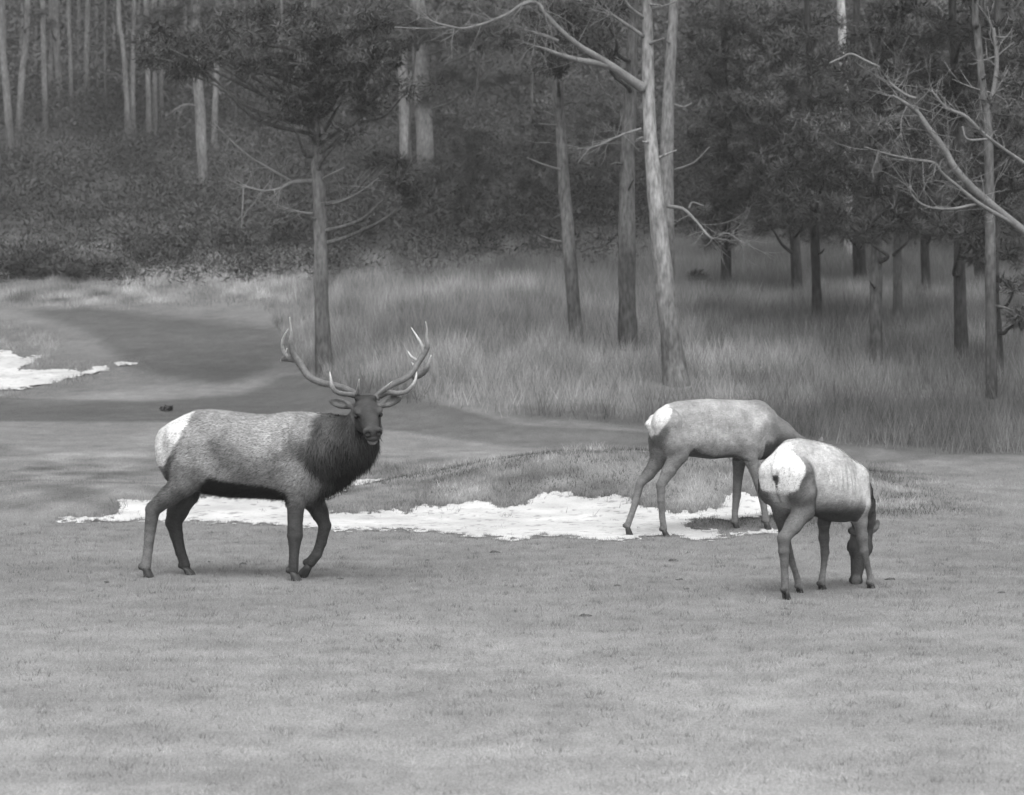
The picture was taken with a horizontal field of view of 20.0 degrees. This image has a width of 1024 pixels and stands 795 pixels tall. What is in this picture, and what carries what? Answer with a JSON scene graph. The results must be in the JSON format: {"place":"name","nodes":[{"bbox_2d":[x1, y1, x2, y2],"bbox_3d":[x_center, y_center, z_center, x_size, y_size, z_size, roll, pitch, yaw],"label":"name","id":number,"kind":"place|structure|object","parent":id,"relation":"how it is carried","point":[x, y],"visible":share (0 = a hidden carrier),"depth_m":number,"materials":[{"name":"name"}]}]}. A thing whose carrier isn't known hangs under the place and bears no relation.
{"place":"outdoors","nodes":[
{"label":"outdoors","id":0,"kind":"place"},
{"bbox_2d":[0,305,403,421],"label":"bank grass","id":1,"kind":"structure","parent":0,"point":[32,336],"depth_m":55.09,"materials":[{"name":"plant"}]},
{"bbox_2d":[0,0,1023,794],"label":"ground","id":2,"kind":"structure","parent":0,"point":[236,392],"depth_m":22.43,"materials":[{"name":"plant"}]},
{"bbox_2d":[3,0,5,36],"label":"pine tree","id":3,"kind":"object","parent":2,"relation":"on","point":[4,1],"visible":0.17,"depth_m":120.08,"materials":[{"name":"grey plant"}]},
{"bbox_2d":[0,0,15,161],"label":"pine tree","id":4,"kind":"object","parent":2,"relation":"on","point":[9,129],"visible":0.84,"depth_m":99.55,"materials":[{"name":"grey plant"}]},
{"bbox_2d":[19,0,23,68],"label":"pine tree","id":5,"kind":"object","parent":2,"relation":"on","point":[22,30],"visible":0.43,"depth_m":119.99,"materials":[{"name":"grey plant"}]},
{"bbox_2d":[0,246,61,279],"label":"shrub","id":6,"kind":"object","parent":2,"relation":"on","point":[33,261],"visible":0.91,"depth_m":70.96,"materials":[{"name":"grey plant"}]},
{"bbox_2d":[14,0,48,155],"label":"pine tree","id":7,"kind":"object","parent":2,"relation":"on","point":[28,11],"visible":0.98,"depth_m":102.54,"materials":[{"name":"grey plant"}]},
{"bbox_2d":[34,0,38,121],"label":"pine tree","id":8,"kind":"object","parent":2,"relation":"on","point":[36,43],"visible":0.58,"depth_m":115.37,"materials":[{"name":"grey plant"}]},
{"bbox_2d":[40,0,48,145],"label":"pine tree","id":9,"kind":"object","parent":2,"relation":"on","point":[43,58],"visible":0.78,"depth_m":105.51,"materials":[{"name":"grey plant"}]},
{"bbox_2d":[36,0,64,139],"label":"pine tree","id":10,"kind":"object","parent":2,"relation":"on","point":[54,22],"visible":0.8,"depth_m":108.49,"materials":[{"name":"grey plant"}]},
{"bbox_2d":[48,0,53,127],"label":"pine tree","id":11,"kind":"object","parent":2,"relation":"on","point":[50,69],"visible":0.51,"depth_m":112.09,"materials":[{"name":"grey plant"}]},
{"bbox_2d":[0,350,136,389],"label":"sand bunker","id":12,"kind":"object","parent":2,"relation":"on","point":[12,376],"visible":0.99,"depth_m":53.03},
{"bbox_2d":[66,0,73,128],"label":"pine tree","id":13,"kind":"object","parent":2,"relation":"on","point":[69,38],"visible":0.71,"depth_m":111.59,"materials":[{"name":"grey plant"}]},
{"bbox_2d":[77,0,82,109],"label":"pine tree","id":14,"kind":"object","parent":2,"relation":"on","point":[79,35],"visible":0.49,"depth_m":117.62,"materials":[{"name":"grey plant"}]},
{"bbox_2d":[37,252,141,280],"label":"shrub","id":15,"kind":"object","parent":2,"relation":"on","point":[78,264],"visible":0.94,"depth_m":70.30,"materials":[{"name":"grey plant"}]},
{"bbox_2d":[94,0,100,105],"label":"pine tree","id":16,"kind":"object","parent":2,"relation":"on","point":[96,30],"visible":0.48,"depth_m":118.67,"materials":[{"name":"grey plant"}]},
{"bbox_2d":[83,0,122,114],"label":"pine tree","id":17,"kind":"object","parent":2,"relation":"on","point":[87,36],"visible":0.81,"depth_m":114.52,"materials":[{"name":"grey plant"}]},
{"bbox_2d":[103,0,106,112],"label":"pine tree","id":18,"kind":"object","parent":2,"relation":"on","point":[104,45],"visible":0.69,"depth_m":113.13,"materials":[{"name":"grey plant"}]},
{"bbox_2d":[111,0,115,89],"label":"pine tree","id":19,"kind":"object","parent":2,"relation":"on","point":[113,38],"visible":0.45,"depth_m":124.99,"materials":[{"name":"grey plant"}]},
{"bbox_2d":[116,0,130,147],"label":"pine tree","id":20,"kind":"object","parent":2,"relation":"on","point":[124,66],"visible":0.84,"depth_m":100.55,"materials":[{"name":"grey plant"}]},
{"bbox_2d":[124,0,128,69],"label":"pine tree","id":21,"kind":"object","parent":2,"relation":"on","point":[126,34],"visible":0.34,"depth_m":122.27,"materials":[{"name":"grey plant"}]},
{"bbox_2d":[138,0,142,97],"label":"pine tree","id":22,"kind":"object","parent":2,"relation":"on","point":[139,39],"visible":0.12,"depth_m":121.52,"materials":[{"name":"grey plant"}]},
{"bbox_2d":[130,0,152,139],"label":"pine tree","id":23,"kind":"object","parent":2,"relation":"on","point":[136,27],"visible":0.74,"depth_m":103.54,"materials":[{"name":"grey plant"}]},
{"bbox_2d":[144,0,151,139],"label":"pine tree","id":24,"kind":"object","parent":2,"relation":"on","point":[148,105],"visible":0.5,"depth_m":106.61,"materials":[{"name":"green plant"}]},
{"bbox_2d":[140,2,159,133],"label":"pine tree","id":25,"kind":"object","parent":2,"relation":"on","point":[154,101],"visible":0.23,"depth_m":109.60,"materials":[{"name":"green plant"}]},
{"bbox_2d":[112,212,208,263],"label":"shrub","id":26,"kind":"object","parent":2,"relation":"on","point":[163,252],"visible":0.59,"depth_m":74.41,"materials":[{"name":"grey plant"}]},
{"bbox_2d":[159,0,163,126],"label":"pine tree","id":27,"kind":"object","parent":2,"relation":"on","point":[161,102],"visible":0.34,"depth_m":112.05,"materials":[{"name":"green plant"}]},
{"bbox_2d":[159,405,173,411],"bbox_3d":[-5.452,0.186,46.012,0.230,0.161,0.270,-1,2,-29],"label":"shrub","id":28,"kind":"object","parent":2,"relation":"on","point":[165,408],"visible":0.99,"depth_m":45.98,"materials":[{"name":"plant"}]},
{"bbox_2d":[171,0,176,104],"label":"pine tree","id":29,"kind":"object","parent":2,"relation":"on","point":[174,2],"visible":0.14,"depth_m":120.68,"materials":[{"name":"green plant"}]},
{"bbox_2d":[125,0,237,207],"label":"pine tree","id":30,"kind":"object","parent":2,"relation":"on","point":[199,106],"visible":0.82,"depth_m":87.44,"materials":[{"name":"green plant"}]},
{"bbox_2d":[182,0,186,103],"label":"pine tree","id":31,"kind":"object","parent":2,"relation":"on","point":[185,21],"visible":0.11,"depth_m":120.24,"materials":[{"name":"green plant"}]},
{"bbox_2d":[210,0,219,164],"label":"pine tree","id":32,"kind":"object","parent":2,"relation":"on","point":[215,96],"visible":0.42,"depth_m":99.72,"materials":[{"name":"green plant"}]},
{"bbox_2d":[231,0,236,118],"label":"pine tree","id":33,"kind":"object","parent":2,"relation":"on","point":[234,7],"visible":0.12,"depth_m":115.12,"materials":[{"name":"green plant"}]},
{"bbox_2d":[205,220,264,254],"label":"shrub","id":34,"kind":"object","parent":2,"relation":"on","point":[235,231],"visible":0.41,"depth_m":76.43,"materials":[{"name":"grey plant"}]},
{"bbox_2d":[254,0,259,72],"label":"pine tree","id":35,"kind":"object","parent":2,"relation":"on","point":[255,1],"visible":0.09,"depth_m":121.57,"materials":[{"name":"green plant"}]},
{"bbox_2d":[257,205,301,245],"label":"shrub","id":36,"kind":"object","parent":2,"relation":"on","point":[280,223],"visible":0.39,"depth_m":77.98,"materials":[{"name":"grey plant"}]},
{"bbox_2d":[277,0,282,112],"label":"pine tree","id":37,"kind":"object","parent":2,"relation":"on","point":[281,9],"visible":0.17,"depth_m":113.49,"materials":[{"name":"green plant"}]},
{"bbox_2d":[138,317,431,580],"bbox_3d":[-1.992,0.446,24.843,2.568,2.266,1.093,0,2,14],"label":"bull elk","id":38,"kind":"object","parent":2,"relation":"on","point":[298,462],"visible":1,"depth_m":24.80,"materials":[{"name":"fur"}]},
{"bbox_2d":[122,0,451,376],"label":"pine tree","id":39,"kind":"object","parent":2,"relation":"on","point":[315,39],"visible":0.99,"depth_m":50.43,"materials":[{"name":"grey plant"}]},
{"bbox_2d":[330,212,383,250],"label":"shrub","id":40,"kind":"object","parent":2,"relation":"on","point":[363,221],"visible":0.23,"depth_m":75.87,"materials":[{"name":"grey plant"}]},
{"bbox_2d":[359,0,447,234],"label":"young pine","id":41,"kind":"object","parent":2,"relation":"on","point":[424,161],"visible":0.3,"depth_m":79.44,"materials":[{"name":"grey plant"}]},
{"bbox_2d":[357,0,458,195],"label":"pine tree","id":42,"kind":"object","parent":2,"relation":"on","point":[404,109],"visible":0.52,"depth_m":83.62,"materials":[{"name":"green plant"}]},
{"bbox_2d":[45,469,777,541],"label":"edge tufts","id":43,"kind":"object","parent":2,"relation":"on","point":[385,507],"visible":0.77,"depth_m":32.40,"materials":[{"name":"grey plant"}]},
{"bbox_2d":[54,478,777,541],"bbox_3d":[-0.353,1.205,32.289,7.947,0.239,5.788,1,2,25],"label":"sand bunker","id":44,"kind":"object","parent":2,"relation":"on","point":[547,514],"visible":0.87,"depth_m":31.83},
{"bbox_2d":[622,398,823,536],"bbox_3d":[2.251,0.708,29.880,2.296,1.405,0.566,-1,2,-20],"label":"cow elk","id":45,"kind":"object","parent":44,"relation":"on","point":[749,434],"visible":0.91,"depth_m":29.62,"materials":[{"name":"fur"}]},
{"bbox_2d":[409,0,550,196],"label":"pine tree","id":46,"kind":"object","parent":2,"relation":"on","point":[424,126],"visible":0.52,"depth_m":89.32,"materials":[{"name":"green plant"}]},
{"bbox_2d":[421,0,543,244],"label":"young pine","id":47,"kind":"object","parent":2,"relation":"on","point":[457,148],"visible":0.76,"depth_m":77.00,"materials":[{"name":"grey plant"}]},
{"bbox_2d":[0,202,1023,454],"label":"tall grass","id":48,"kind":"structure","parent":2,"relation":"on","point":[490,296],"depth_m":52.23,"materials":[{"name":"plant"}]},
{"bbox_2d":[0,42,1023,286],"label":"undergrowth","id":49,"kind":"object","parent":2,"relation":"on","point":[136,152],"visible":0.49,"depth_m":84.82,"materials":[{"name":"grey plant"}]},
{"bbox_2d":[0,0,1023,129],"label":"distant forest","id":50,"kind":"object","parent":2,"relation":"on","point":[14,27],"visible":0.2,"depth_m":118.43,"materials":[{"name":"grey plant"}]},
{"bbox_2d":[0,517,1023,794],"bbox_3d":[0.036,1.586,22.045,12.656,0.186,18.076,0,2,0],"label":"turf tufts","id":51,"kind":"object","parent":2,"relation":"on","point":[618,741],"visible":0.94,"depth_m":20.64,"materials":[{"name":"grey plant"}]},
{"bbox_2d":[0,398,1023,540],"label":"rough grass","id":52,"kind":"structure","parent":2,"relation":"on","point":[474,462],"depth_m":34.58,"materials":[{"name":"plant"}]},
{"bbox_2d":[476,0,581,231],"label":"young pine","id":53,"kind":"object","parent":2,"relation":"on","point":[548,132],"visible":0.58,"depth_m":79.19,"materials":[{"name":"grey plant"}]},
{"bbox_2d":[486,0,616,342],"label":"pine tree","id":54,"kind":"object","parent":2,"relation":"on","point":[567,241],"visible":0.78,"depth_m":50.71,"materials":[{"name":"grey plant"}]},
{"bbox_2d":[394,0,784,386],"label":"tree","id":55,"kind":"object","parent":2,"relation":"on","point":[673,355],"visible":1,"depth_m":45.29,"materials":[{"name":"grey plant"}]},
{"bbox_2d":[566,8,645,223],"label":"young pine","id":56,"kind":"object","parent":2,"relation":"on","point":[601,95],"visible":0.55,"depth_m":80.67,"materials":[{"name":"grey plant"}]},
{"bbox_2d":[572,0,642,351],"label":"pine tree","id":57,"kind":"object","parent":2,"relation":"on","point":[627,315],"visible":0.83,"depth_m":49.49,"materials":[{"name":"grey plant"}]},
{"bbox_2d":[658,0,709,283],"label":"pine tree","id":58,"kind":"object","parent":2,"relation":"on","point":[667,137],"visible":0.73,"depth_m":59.76,"materials":[{"name":"grey plant"}]},
{"bbox_2d":[686,268,711,286],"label":"shrub","id":59,"kind":"object","parent":2,"relation":"on","point":[698,274],"visible":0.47,"depth_m":65.19,"materials":[{"name":"grey plant"}]},
{"bbox_2d":[664,0,800,291],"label":"pine tree","id":60,"kind":"object","parent":2,"relation":"on","point":[723,201],"visible":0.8,"depth_m":62.52,"materials":[{"name":"grey plant"}]},
{"bbox_2d":[706,0,839,293],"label":"pine tree","id":61,"kind":"object","parent":2,"relation":"on","point":[792,50],"visible":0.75,"depth_m":61.56,"materials":[{"name":"grey plant"}]},
{"bbox_2d":[754,0,874,319],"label":"pine tree","id":62,"kind":"object","parent":2,"relation":"on","point":[816,165],"visible":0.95,"depth_m":53.84,"materials":[{"name":"grey plant"}]},
{"bbox_2d":[758,437,879,599],"bbox_3d":[2.653,0.962,24.019,0.545,1.310,1.892,2,3,40],"label":"cow elk","id":63,"kind":"object","parent":2,"relation":"on","point":[802,482],"visible":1,"depth_m":23.59,"materials":[{"name":"fur"}]},
{"bbox_2d":[811,0,874,256],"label":"pine tree","id":64,"kind":"object","parent":2,"relation":"on","point":[841,9],"visible":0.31,"depth_m":70.88,"materials":[{"name":"grey plant"}]},
{"bbox_2d":[802,0,903,283],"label":"pine tree","id":65,"kind":"object","parent":2,"relation":"on","point":[859,260],"visible":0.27,"depth_m":65.58,"materials":[{"name":"grey plant"}]},
{"bbox_2d":[831,0,965,365],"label":"pine tree","id":66,"kind":"object","parent":2,"relation":"on","point":[881,188],"visible":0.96,"depth_m":46.86,"materials":[{"name":"grey plant"}]},
{"bbox_2d":[829,36,1023,248],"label":"dead tree","id":67,"kind":"object","parent":2,"relation":"on","point":[992,207],"visible":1,"depth_m":42.96,"materials":[{"name":"grey wood"}]},
{"bbox_2d":[886,0,971,323],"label":"pine tree","id":68,"kind":"object","parent":2,"relation":"on","point":[897,279],"visible":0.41,"depth_m":53.58,"materials":[{"name":"grey plant"}]},
{"bbox_2d":[902,0,991,294],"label":"pine tree","id":69,"kind":"object","parent":2,"relation":"on","point":[925,257],"visible":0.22,"depth_m":62.40,"materials":[{"name":"grey plant"}]},
{"bbox_2d":[910,0,1018,364],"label":"pine tree","id":70,"kind":"object","parent":2,"relation":"on","point":[959,226],"visible":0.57,"depth_m":47.20,"materials":[{"name":"grey plant"}]},
{"bbox_2d":[944,0,1022,398],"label":"pine tree","id":71,"kind":"object","parent":2,"relation":"on","point":[991,305],"visible":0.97,"depth_m":44.42,"materials":[{"name":"grey plant"}]},
{"bbox_2d":[950,0,1023,379],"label":"pine tree","id":72,"kind":"object","parent":2,"relation":"on","point":[1016,318],"visible":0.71,"depth_m":45.31,"materials":[{"name":"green plant"}]},
{"bbox_2d":[953,0,1023,283],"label":"pine tree","id":73,"kind":"object","parent":2,"relation":"on","point":[1017,217],"visible":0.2,"depth_m":65.26,"materials":[{"name":"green plant"}]}
]}

